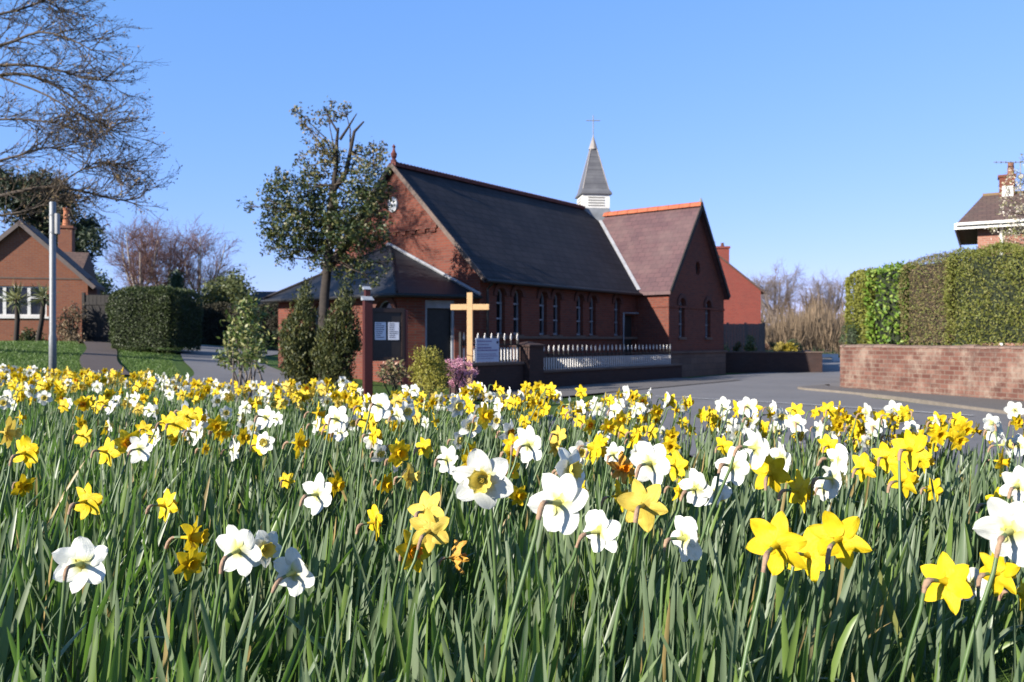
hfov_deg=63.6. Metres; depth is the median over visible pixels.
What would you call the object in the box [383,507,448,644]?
yellow daffodil
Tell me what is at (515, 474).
yellow daffodil
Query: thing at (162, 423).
yellow daffodil
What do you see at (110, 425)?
white daffodil
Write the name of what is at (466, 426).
white daffodil
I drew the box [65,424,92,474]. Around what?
yellow daffodil
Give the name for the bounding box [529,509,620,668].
white daffodil
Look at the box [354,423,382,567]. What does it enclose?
yellow daffodil
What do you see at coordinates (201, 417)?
yellow daffodil
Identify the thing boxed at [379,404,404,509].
white daffodil
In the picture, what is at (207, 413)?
white daffodil
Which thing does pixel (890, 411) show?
white daffodil
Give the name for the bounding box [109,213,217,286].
birch tree
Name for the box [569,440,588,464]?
white daffodil
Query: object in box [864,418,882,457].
white daffodil
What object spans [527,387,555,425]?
yellow daffodil
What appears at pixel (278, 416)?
white daffodil
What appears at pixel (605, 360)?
railing
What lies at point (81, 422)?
yellow daffodil
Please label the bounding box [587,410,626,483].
yellow daffodil
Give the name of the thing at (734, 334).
board fence
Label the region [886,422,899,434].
yellow daffodil
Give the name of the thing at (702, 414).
yellow daffodil
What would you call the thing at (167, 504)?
yellow daffodil
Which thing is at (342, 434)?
white daffodil
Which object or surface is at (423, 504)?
yellow daffodil
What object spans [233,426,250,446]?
yellow daffodil
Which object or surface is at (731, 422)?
white daffodil
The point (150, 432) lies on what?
yellow daffodil
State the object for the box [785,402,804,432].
yellow daffodil
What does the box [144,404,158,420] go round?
white daffodil
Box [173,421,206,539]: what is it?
white daffodil
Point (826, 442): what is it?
yellow daffodil
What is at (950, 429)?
yellow daffodil
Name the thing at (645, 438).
white daffodil
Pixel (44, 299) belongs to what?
cordyline
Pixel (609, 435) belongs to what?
white daffodil
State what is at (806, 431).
white daffodil
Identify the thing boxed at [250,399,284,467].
yellow daffodil
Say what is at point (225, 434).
yellow daffodil
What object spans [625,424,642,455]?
yellow daffodil
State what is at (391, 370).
rhododendron
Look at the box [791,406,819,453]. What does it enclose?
yellow daffodil
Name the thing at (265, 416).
white daffodil
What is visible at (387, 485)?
yellow daffodil
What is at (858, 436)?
yellow daffodil
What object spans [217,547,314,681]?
white daffodil
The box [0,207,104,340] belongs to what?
bungalow
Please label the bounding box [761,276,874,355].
thicket
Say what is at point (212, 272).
birch tree
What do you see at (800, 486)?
yellow daffodil
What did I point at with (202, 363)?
road
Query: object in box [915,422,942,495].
yellow daffodil
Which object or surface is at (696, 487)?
white daffodil
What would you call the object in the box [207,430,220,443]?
yellow daffodil
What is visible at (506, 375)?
boundary wall
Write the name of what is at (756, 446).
white daffodil
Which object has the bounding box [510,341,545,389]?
gate pier
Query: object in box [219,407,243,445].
white daffodil
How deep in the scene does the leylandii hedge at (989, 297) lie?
18.88 m
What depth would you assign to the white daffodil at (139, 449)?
2.44 m
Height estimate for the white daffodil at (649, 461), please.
0.506 m
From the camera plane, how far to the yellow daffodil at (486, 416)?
2.59 m
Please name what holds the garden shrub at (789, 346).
on the garden lawn
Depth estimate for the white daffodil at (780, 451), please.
2.08 m
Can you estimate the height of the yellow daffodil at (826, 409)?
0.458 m
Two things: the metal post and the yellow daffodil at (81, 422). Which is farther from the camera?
the metal post
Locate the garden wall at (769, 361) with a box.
[726,350,823,372]
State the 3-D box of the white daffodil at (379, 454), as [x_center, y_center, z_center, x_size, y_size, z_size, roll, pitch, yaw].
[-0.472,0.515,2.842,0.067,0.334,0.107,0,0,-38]
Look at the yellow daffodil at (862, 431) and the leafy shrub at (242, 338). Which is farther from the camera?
the leafy shrub at (242, 338)
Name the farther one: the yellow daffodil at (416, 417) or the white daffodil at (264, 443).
the yellow daffodil at (416, 417)
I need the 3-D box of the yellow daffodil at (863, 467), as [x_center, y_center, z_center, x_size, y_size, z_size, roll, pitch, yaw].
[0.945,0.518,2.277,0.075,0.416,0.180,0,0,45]
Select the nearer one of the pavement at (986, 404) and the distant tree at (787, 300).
the pavement at (986, 404)
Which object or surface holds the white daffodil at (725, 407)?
on the ground at (182, 366)
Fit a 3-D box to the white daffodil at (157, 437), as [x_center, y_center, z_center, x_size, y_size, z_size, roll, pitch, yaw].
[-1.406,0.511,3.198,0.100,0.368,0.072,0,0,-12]
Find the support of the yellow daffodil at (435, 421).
on the ground at (182, 366)
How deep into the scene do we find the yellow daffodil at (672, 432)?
3.36 m
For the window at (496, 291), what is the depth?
24.66 m
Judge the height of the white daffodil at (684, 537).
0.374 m
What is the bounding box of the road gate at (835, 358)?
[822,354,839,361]
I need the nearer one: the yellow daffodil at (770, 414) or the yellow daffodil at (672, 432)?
the yellow daffodil at (672, 432)
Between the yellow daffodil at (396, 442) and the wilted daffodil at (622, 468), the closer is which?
the wilted daffodil at (622, 468)
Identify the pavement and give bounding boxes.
[444,378,738,399]
[797,384,1023,416]
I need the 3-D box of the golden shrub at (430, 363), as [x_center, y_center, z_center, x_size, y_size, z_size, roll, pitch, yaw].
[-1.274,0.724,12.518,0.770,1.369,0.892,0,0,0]
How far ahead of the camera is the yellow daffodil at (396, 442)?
3.00 m
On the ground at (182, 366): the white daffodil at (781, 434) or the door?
the white daffodil at (781, 434)
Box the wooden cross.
[451,293,488,387]
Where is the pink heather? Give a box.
[445,355,478,423]
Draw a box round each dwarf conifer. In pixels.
[272,275,321,390]
[308,273,361,389]
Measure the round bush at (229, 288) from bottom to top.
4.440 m
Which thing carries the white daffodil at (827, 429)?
on the ground at (182, 366)
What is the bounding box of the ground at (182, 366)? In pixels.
[0,342,1023,681]
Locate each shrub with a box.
[11,327,48,340]
[56,301,90,342]
[212,293,275,402]
[406,344,453,416]
[732,341,743,350]
[742,335,757,350]
[769,339,803,350]
[773,341,782,350]
[776,342,797,350]
[838,320,864,346]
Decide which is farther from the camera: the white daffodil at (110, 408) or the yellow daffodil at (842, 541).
the white daffodil at (110, 408)
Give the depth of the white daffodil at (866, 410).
3.44 m
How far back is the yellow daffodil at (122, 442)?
2.58 m
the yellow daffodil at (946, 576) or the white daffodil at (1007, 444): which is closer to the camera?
the yellow daffodil at (946, 576)
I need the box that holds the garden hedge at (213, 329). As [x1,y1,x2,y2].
[196,301,277,348]
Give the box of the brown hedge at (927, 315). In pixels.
[895,249,992,345]
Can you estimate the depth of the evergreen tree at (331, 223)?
20.85 m
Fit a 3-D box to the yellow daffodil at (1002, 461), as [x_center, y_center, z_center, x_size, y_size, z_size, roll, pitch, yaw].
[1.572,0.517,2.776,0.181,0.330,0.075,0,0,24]
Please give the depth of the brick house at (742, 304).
46.00 m
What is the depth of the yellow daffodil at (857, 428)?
3.50 m
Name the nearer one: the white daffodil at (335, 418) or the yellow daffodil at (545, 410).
the white daffodil at (335, 418)
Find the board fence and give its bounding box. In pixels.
[724,322,764,350]
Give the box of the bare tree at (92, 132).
[0,0,182,239]
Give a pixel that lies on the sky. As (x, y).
(846, 136)
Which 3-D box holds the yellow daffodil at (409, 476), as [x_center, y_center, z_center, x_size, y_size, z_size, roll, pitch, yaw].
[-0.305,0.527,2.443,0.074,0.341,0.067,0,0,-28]
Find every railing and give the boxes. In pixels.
[459,332,518,362]
[544,344,670,369]
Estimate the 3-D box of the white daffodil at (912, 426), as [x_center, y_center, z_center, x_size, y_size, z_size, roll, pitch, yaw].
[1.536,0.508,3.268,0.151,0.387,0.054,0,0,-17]
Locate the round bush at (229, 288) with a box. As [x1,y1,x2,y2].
[196,264,261,307]
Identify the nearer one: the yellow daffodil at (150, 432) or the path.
the yellow daffodil at (150, 432)
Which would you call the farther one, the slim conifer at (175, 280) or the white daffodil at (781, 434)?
the slim conifer at (175, 280)
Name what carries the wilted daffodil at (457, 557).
on the ground at (182, 366)
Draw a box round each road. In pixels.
[153,345,916,454]
[602,358,1023,476]
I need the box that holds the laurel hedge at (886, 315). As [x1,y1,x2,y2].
[862,259,950,344]
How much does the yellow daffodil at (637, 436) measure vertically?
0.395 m
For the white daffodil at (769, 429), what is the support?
on the ground at (182, 366)
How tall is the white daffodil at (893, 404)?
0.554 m
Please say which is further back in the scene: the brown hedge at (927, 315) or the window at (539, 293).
the window at (539, 293)
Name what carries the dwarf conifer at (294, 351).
on the ground at (182, 366)
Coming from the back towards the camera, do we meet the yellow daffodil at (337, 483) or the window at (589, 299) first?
the window at (589, 299)
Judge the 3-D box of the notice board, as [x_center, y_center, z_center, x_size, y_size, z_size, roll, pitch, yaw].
[-2.319,0.195,15.014,0.860,2.370,0.260,0,0,-28]
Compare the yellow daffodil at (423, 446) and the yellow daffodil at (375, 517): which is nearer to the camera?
the yellow daffodil at (375, 517)
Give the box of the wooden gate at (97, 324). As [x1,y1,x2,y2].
[82,292,115,342]
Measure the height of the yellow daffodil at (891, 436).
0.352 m
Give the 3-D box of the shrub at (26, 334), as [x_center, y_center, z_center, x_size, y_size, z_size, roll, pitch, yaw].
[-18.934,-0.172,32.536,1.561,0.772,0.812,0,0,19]
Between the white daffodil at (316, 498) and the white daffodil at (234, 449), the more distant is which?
the white daffodil at (234, 449)
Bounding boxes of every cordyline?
[0,280,35,340]
[27,281,58,340]
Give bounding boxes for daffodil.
[0,416,22,448]
[0,434,38,517]
[3,473,35,527]
[11,410,26,424]
[47,483,102,604]
[52,536,107,681]
[65,396,93,441]
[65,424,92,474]
[66,415,86,449]
[67,399,116,484]
[73,396,91,449]
[84,437,119,487]
[88,395,108,453]
[88,421,108,467]
[93,417,113,445]
[100,433,152,544]
[114,429,139,478]
[117,489,178,596]
[127,516,209,669]
[135,414,168,474]
[135,420,151,434]
[137,427,161,476]
[138,429,153,478]
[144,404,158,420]
[157,400,188,472]
[158,407,206,520]
[160,411,187,546]
[167,434,185,445]
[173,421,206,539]
[173,427,189,470]
[173,549,206,641]
[177,405,197,486]
[178,429,184,498]
[182,427,191,457]
[187,440,211,479]
[188,409,209,458]
[190,414,209,458]
[194,420,231,507]
[205,414,227,474]
[206,524,261,681]
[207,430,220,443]
[215,405,232,439]
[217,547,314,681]
[218,437,240,495]
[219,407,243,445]
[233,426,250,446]
[237,434,262,491]
[240,530,281,622]
[241,405,274,486]
[244,420,260,435]
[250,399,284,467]
[256,431,274,501]
[263,428,309,503]
[263,472,331,606]
[268,411,282,435]
[275,472,294,510]
[276,401,325,493]
[292,417,321,470]
[296,418,327,500]
[309,428,334,480]
[313,406,347,530]
[315,423,347,531]
[317,470,345,540]
[328,395,368,511]
[330,430,347,505]
[342,415,378,494]
[345,414,359,437]
[346,393,390,513]
[347,411,375,534]
[349,399,362,471]
[349,504,382,563]
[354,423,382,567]
[362,444,385,504]
[363,432,382,464]
[373,472,392,541]
[378,458,403,510]
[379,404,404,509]
[380,438,399,479]
[382,401,414,475]
[382,491,443,680]
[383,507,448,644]
[386,529,431,641]
[387,420,403,439]
[388,393,406,463]
[388,439,409,492]
[393,394,405,441]
[393,462,420,533]
[397,437,432,519]
[398,408,421,440]
[399,396,413,441]
[403,395,464,498]
[419,413,439,440]
[430,445,457,496]
[430,539,469,589]
[436,432,462,490]
[449,402,494,535]
[452,448,512,681]
[453,394,469,438]
[459,413,481,521]
[461,454,468,521]
[462,442,478,463]
[466,449,518,585]
[467,425,541,618]
[471,414,492,508]
[473,419,514,556]
[481,453,533,592]
[492,412,503,445]
[495,473,588,681]
[497,459,519,527]
[499,433,518,540]
[500,485,527,525]
[514,394,538,429]
[517,414,530,427]
[522,425,565,522]
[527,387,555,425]
[529,402,550,478]
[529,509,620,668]
[533,381,544,387]
[535,440,562,523]
[540,396,573,466]
[550,401,582,470]
[551,447,584,670]
[553,480,587,558]
[564,434,607,554]
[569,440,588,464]
[571,413,585,453]
[577,415,595,440]
[581,479,628,562]
[582,450,598,469]
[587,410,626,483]
[587,433,608,466]
[590,441,670,676]
[591,394,614,441]
[594,403,622,472]
[594,417,616,479]
[596,431,611,469]
[601,442,624,507]
[605,426,642,485]
[605,451,634,514]
[607,478,667,676]
[609,466,634,507]
[612,425,627,484]
[623,422,644,485]
[623,432,640,452]
[623,444,636,487]
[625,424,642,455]
[633,436,650,467]
[640,403,663,481]
[644,423,657,440]
[653,402,679,445]
[654,449,687,542]
[655,468,712,576]
[659,515,701,636]
[661,436,680,498]
[663,426,679,439]
[663,478,683,500]
[672,396,690,426]
[672,428,769,670]
[689,406,709,454]
[698,476,731,573]
[705,446,749,540]
[712,435,732,469]
[714,413,737,475]
[717,400,738,443]
[717,402,730,451]
[717,412,759,508]
[724,441,791,575]
[729,424,744,441]
[730,396,757,496]
[738,511,806,681]
[747,443,848,610]
[749,454,790,596]
[754,399,762,415]
[754,400,776,431]
[755,469,814,600]
[758,406,775,430]
[763,525,829,681]
[768,407,786,440]
[768,426,779,438]
[769,424,783,444]
[773,419,786,439]
[778,428,787,440]
[784,414,806,471]
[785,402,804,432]
[786,431,804,449]
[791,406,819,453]
[791,431,802,451]
[793,429,807,455]
[804,420,823,461]
[804,457,845,600]
[804,473,828,531]
[808,419,831,458]
[808,510,871,681]
[816,401,836,473]
[816,434,837,476]
[819,412,839,438]
[820,433,837,461]
[821,401,844,455]
[830,415,844,437]
[840,410,849,439]
[841,418,861,443]
[844,406,864,439]
[844,434,855,451]
[844,452,875,514]
[846,416,859,448]
[847,403,872,450]
[848,432,861,455]
[856,421,866,452]
[857,434,870,454]
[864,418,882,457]
[870,418,886,457]
[870,433,885,450]
[871,441,897,579]
[872,410,889,448]
[876,411,899,447]
[879,462,919,567]
[881,429,896,442]
[884,400,901,434]
[885,408,904,442]
[886,409,897,425]
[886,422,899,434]
[891,429,931,637]
[892,405,905,447]
[897,431,903,438]
[899,405,913,420]
[899,552,972,681]
[901,448,934,501]
[902,420,919,433]
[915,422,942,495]
[916,438,938,509]
[918,478,942,536]
[920,418,932,431]
[924,414,940,434]
[927,423,951,467]
[928,411,947,466]
[937,412,964,477]
[941,419,975,484]
[941,429,968,473]
[947,425,962,460]
[948,413,967,455]
[950,567,987,674]
[952,423,982,462]
[957,497,1023,681]
[962,447,1010,500]
[971,487,1004,558]
[972,465,1023,625]
[976,552,1019,614]
[978,421,1002,462]
[980,433,1012,472]
[981,429,992,459]
[983,413,1000,486]
[987,578,1023,624]
[1003,414,1023,449]
[1004,401,1023,430]
[1007,433,1023,471]
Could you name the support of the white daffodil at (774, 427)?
on the ground at (182, 366)
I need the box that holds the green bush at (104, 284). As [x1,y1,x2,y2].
[94,268,118,294]
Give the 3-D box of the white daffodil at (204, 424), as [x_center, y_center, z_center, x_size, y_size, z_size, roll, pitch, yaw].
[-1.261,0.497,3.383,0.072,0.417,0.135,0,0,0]
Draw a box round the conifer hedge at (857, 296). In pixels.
[842,267,913,344]
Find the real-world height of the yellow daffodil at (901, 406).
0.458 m
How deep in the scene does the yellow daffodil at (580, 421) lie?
3.62 m
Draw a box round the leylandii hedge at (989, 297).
[942,240,1023,345]
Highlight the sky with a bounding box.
[0,0,1023,325]
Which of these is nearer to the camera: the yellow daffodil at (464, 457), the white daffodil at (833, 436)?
the yellow daffodil at (464, 457)
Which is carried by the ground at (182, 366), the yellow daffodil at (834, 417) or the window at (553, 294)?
the yellow daffodil at (834, 417)
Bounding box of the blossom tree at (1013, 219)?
[985,153,1023,245]
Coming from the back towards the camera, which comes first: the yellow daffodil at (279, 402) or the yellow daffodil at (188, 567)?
the yellow daffodil at (279, 402)
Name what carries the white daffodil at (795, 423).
on the ground at (182, 366)
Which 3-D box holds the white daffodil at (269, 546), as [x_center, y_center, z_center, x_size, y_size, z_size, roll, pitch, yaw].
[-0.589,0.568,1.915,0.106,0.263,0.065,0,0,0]
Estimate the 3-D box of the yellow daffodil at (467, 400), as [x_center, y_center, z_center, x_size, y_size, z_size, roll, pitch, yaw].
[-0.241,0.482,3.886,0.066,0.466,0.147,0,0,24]
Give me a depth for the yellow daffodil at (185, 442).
3.67 m
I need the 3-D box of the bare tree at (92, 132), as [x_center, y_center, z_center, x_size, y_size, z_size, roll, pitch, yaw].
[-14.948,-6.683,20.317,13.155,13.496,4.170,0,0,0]
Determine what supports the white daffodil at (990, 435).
on the ground at (182, 366)
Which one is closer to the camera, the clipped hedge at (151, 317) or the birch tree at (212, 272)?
the clipped hedge at (151, 317)
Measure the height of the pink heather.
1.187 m
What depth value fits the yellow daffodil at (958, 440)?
3.14 m
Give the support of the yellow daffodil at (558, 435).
on the ground at (182, 366)
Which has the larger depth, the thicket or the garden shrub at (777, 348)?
the thicket
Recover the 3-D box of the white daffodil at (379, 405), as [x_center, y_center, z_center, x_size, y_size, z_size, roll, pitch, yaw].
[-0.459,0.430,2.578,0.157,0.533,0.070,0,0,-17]
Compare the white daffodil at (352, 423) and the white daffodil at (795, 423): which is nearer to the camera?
the white daffodil at (795, 423)
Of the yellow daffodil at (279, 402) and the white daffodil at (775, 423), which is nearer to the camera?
the white daffodil at (775, 423)
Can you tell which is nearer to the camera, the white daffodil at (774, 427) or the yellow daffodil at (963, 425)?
the yellow daffodil at (963, 425)
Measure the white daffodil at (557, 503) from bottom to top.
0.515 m
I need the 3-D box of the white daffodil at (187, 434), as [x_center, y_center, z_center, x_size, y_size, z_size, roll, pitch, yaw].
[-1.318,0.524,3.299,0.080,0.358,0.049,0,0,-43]
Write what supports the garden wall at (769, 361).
on the ground at (182, 366)
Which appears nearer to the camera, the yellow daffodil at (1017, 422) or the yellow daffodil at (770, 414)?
the yellow daffodil at (1017, 422)
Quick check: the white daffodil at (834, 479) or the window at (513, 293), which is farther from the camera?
the window at (513, 293)
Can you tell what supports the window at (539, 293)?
in the chapel
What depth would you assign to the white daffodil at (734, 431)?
3.63 m
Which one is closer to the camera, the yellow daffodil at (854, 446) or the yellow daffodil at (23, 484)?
the yellow daffodil at (23, 484)
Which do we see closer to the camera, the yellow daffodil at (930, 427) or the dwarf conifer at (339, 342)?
the yellow daffodil at (930, 427)
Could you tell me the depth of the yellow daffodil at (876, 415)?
3.42 m
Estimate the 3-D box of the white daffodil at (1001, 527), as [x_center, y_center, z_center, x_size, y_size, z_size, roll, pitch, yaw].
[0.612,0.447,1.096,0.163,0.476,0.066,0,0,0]
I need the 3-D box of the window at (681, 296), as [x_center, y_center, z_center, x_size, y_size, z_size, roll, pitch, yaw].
[6.258,-0.905,30.807,0.285,1.710,0.774,0,0,38]
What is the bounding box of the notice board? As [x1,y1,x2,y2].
[361,286,407,403]
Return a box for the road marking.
[661,396,965,414]
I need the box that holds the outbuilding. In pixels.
[250,291,276,304]
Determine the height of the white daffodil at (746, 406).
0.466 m
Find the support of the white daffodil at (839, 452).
on the ground at (182, 366)
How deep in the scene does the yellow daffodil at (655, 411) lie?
3.47 m
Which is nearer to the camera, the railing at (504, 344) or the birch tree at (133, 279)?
the railing at (504, 344)
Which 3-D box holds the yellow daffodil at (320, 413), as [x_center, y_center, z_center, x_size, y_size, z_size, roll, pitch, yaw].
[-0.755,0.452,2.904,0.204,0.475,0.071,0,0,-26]
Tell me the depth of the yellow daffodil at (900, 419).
3.52 m
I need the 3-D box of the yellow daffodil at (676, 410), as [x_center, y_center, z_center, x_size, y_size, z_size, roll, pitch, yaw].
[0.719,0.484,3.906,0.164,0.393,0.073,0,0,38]
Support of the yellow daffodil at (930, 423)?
on the ground at (182, 366)
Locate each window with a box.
[0,286,48,318]
[493,284,509,335]
[510,285,525,335]
[537,287,550,335]
[550,289,563,335]
[574,291,586,336]
[587,292,599,336]
[612,294,623,336]
[677,294,687,339]
[704,296,712,339]
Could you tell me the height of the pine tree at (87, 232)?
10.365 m
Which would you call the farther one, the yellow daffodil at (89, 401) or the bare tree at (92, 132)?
the bare tree at (92, 132)
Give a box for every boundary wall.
[448,361,523,394]
[544,364,682,386]
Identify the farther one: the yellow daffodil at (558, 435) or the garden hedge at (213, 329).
the garden hedge at (213, 329)
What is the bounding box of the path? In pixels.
[80,341,129,374]
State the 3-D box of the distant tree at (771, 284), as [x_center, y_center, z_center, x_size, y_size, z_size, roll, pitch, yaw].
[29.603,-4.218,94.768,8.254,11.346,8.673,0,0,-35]
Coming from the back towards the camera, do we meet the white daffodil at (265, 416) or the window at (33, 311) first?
the window at (33, 311)
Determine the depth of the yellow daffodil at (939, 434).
3.14 m
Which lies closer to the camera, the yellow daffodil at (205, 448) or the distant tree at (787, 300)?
the yellow daffodil at (205, 448)
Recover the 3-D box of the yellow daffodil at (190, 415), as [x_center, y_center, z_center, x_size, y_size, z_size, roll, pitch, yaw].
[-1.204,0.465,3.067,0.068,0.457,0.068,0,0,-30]
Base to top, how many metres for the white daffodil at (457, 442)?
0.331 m
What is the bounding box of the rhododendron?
[375,358,409,406]
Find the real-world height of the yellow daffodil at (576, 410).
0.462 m
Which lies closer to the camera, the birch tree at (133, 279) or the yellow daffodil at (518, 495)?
the yellow daffodil at (518, 495)
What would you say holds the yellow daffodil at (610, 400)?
on the ground at (182, 366)
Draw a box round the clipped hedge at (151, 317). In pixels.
[104,284,203,352]
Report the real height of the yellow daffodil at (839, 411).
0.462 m
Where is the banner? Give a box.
[475,338,498,361]
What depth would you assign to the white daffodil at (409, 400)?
3.73 m
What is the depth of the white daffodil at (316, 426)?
3.40 m
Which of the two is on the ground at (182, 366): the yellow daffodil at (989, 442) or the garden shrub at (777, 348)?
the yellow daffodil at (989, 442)
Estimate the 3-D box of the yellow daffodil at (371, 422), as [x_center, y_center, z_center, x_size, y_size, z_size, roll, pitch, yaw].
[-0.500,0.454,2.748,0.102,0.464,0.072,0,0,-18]
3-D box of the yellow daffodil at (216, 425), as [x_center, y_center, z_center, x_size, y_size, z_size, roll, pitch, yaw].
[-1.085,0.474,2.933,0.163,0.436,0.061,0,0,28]
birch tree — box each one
[101,211,186,288]
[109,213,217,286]
[158,213,249,300]
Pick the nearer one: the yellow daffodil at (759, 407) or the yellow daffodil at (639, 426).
the yellow daffodil at (639, 426)
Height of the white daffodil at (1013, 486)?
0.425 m
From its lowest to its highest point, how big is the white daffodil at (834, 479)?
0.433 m
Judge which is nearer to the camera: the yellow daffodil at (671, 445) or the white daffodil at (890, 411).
the yellow daffodil at (671, 445)
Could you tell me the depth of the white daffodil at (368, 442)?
3.67 m
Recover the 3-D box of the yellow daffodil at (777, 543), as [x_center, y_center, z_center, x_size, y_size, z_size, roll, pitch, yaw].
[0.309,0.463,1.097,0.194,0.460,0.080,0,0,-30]
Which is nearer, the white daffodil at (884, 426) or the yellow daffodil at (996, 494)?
the yellow daffodil at (996, 494)
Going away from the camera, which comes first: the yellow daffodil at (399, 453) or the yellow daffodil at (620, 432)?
the yellow daffodil at (399, 453)
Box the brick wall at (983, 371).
[840,344,1023,400]
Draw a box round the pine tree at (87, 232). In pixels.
[0,164,112,269]
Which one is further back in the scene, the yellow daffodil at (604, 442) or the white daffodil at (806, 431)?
the white daffodil at (806, 431)
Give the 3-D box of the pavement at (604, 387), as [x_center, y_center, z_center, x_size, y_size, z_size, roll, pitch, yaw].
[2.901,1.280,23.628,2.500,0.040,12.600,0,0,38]
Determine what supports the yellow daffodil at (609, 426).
on the ground at (182, 366)
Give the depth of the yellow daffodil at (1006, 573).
1.51 m
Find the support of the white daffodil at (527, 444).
on the ground at (182, 366)
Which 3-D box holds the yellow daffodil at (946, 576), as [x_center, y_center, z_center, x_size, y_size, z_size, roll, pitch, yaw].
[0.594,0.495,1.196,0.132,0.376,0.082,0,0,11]
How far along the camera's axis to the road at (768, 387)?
19.31 m
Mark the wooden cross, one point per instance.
(469, 306)
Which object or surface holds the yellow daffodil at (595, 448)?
on the ground at (182, 366)
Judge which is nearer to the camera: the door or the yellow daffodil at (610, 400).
the yellow daffodil at (610, 400)
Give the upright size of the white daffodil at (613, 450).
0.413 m
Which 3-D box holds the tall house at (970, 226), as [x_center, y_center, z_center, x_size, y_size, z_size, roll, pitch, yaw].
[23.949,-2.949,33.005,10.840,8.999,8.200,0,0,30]
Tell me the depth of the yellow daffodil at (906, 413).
3.37 m
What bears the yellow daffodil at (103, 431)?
on the ground at (182, 366)
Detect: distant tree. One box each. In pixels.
[742,258,811,324]
[771,289,830,318]
[796,269,851,351]
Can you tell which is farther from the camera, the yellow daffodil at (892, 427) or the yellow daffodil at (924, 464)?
the yellow daffodil at (892, 427)
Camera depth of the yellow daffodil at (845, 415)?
3.89 m
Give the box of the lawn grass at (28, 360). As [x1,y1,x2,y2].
[0,340,184,390]
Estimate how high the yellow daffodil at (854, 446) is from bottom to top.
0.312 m
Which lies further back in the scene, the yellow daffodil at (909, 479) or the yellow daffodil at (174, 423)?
the yellow daffodil at (174, 423)
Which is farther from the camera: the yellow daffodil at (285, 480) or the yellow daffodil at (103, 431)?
the yellow daffodil at (103, 431)
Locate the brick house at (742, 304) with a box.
[716,243,764,323]
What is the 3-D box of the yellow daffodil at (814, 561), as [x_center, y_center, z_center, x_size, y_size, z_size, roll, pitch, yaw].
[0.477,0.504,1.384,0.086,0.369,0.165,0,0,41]
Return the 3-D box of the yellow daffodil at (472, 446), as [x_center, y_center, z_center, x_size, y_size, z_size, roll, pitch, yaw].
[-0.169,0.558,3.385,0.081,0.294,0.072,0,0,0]
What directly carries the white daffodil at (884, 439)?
on the ground at (182, 366)
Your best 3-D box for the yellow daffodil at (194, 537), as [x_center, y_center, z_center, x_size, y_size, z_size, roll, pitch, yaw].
[-0.687,0.521,1.628,0.170,0.347,0.088,0,0,0]
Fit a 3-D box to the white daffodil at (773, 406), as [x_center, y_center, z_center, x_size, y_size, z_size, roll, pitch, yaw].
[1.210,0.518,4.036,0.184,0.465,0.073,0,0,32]
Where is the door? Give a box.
[624,315,630,365]
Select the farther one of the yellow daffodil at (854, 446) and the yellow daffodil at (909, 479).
the yellow daffodil at (854, 446)
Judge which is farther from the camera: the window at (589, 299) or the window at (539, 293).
the window at (589, 299)
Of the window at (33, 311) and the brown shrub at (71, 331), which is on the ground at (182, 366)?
the brown shrub at (71, 331)
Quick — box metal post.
[49,201,59,373]
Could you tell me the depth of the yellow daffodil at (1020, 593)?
1.62 m
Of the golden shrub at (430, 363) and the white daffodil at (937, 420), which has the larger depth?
the golden shrub at (430, 363)
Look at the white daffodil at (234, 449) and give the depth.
3.13 m
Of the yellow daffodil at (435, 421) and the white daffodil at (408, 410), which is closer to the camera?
the white daffodil at (408, 410)
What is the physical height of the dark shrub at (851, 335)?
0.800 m
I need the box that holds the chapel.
[260,115,730,386]
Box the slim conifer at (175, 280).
[167,268,186,292]
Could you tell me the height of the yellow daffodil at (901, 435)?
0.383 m
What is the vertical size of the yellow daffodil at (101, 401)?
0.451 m
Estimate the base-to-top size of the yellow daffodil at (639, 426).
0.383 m
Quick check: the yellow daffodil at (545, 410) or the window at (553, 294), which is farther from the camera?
the window at (553, 294)
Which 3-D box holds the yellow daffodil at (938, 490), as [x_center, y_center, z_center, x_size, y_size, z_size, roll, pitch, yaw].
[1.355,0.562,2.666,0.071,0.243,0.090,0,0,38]
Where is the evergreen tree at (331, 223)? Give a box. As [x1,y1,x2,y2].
[236,96,399,380]
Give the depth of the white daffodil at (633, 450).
3.16 m
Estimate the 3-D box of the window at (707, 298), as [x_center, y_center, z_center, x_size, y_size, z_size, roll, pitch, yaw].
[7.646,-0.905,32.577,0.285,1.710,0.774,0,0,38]
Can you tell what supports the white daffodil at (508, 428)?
on the ground at (182, 366)
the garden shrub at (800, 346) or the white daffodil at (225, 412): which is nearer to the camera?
the white daffodil at (225, 412)
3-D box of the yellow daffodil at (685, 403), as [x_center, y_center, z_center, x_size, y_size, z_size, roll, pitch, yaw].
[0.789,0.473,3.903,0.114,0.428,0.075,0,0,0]
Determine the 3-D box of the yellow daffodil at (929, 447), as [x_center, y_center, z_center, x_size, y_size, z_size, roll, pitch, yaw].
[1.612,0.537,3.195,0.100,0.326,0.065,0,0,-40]
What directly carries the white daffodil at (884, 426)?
on the ground at (182, 366)
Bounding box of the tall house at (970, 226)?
[954,160,1023,345]
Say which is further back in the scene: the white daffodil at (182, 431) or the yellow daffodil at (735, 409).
the yellow daffodil at (735, 409)
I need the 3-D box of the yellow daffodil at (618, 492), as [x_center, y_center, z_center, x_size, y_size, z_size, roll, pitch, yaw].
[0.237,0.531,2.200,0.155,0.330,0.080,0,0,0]

